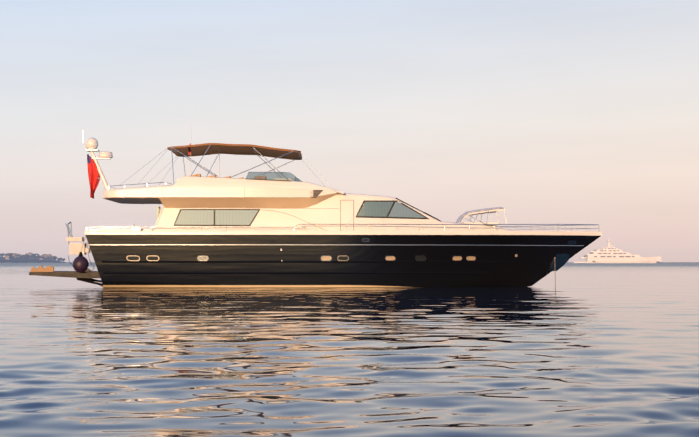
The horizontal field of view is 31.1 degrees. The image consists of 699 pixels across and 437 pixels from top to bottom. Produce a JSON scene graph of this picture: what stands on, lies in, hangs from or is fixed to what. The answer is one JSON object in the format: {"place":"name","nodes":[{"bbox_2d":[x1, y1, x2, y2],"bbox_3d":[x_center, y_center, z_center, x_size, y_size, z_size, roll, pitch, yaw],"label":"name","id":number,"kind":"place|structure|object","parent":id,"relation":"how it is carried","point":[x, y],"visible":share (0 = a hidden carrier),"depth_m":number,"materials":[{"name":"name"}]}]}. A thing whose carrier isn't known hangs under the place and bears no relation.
{"place":"outdoors","nodes":[
{"label":"outdoors","id":0,"kind":"place"},
{"bbox_2d":[0,257,67,262],"bbox_3d":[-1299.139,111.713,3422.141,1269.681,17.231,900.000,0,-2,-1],"label":"headland ground","id":1,"kind":"structure","parent":0,"point":[17,260],"depth_m":3737.07,"materials":[{"name":"grey"}]},
{"bbox_2d":[5,253,55,260],"bbox_3d":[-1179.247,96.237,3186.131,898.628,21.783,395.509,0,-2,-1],"label":"buildings","id":2,"kind":"structure","parent":1,"relation":"on","point":[29,254],"depth_m":3118.14,"materials":[{"name":"beige"}]},
{"bbox_2d":[0,253,64,261],"bbox_3d":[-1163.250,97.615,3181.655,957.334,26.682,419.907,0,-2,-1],"label":"trees","id":3,"kind":"object","parent":1,"relation":"on","point":[25,256],"visible":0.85,"depth_m":3044.01,"materials":[{"name":"green plant"}]},
{"bbox_2d":[0,262,698,436],"bbox_3d":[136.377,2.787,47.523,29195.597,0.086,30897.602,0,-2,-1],"label":"sea water","id":4,"kind":"structure","parent":0,"point":[595,350],"depth_m":14.75,"materials":[{"name":"blue liquid"}]},
{"bbox_2d":[29,129,601,287],"bbox_3d":[-1.572,-0.220,57.837,26.447,8.415,6.218,0,-2,-1],"label":"motor yacht","id":5,"kind":"object","parent":4,"relation":"on","point":[274,229],"visible":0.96,"depth_m":55.31,"materials":[{"name":"paint"}]},
{"bbox_2d":[157,200,428,230],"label":"windows","id":6,"kind":"structure","parent":5,"relation":"in","point":[371,208],"depth_m":55.63,"materials":[{"name":"grey glass"}]},
{"bbox_2d":[572,239,661,262],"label":"motor yacht","id":7,"kind":"object","parent":4,"relation":"on","point":[610,252],"visible":0.92,"depth_m":1400.11,"materials":[{"name":"white"}]},
{"bbox_2d":[0,0,698,261],"label":"sky","id":8,"kind":"structure","parent":0,"point":[539,111],"materials":[{"name":"white"}]}
]}

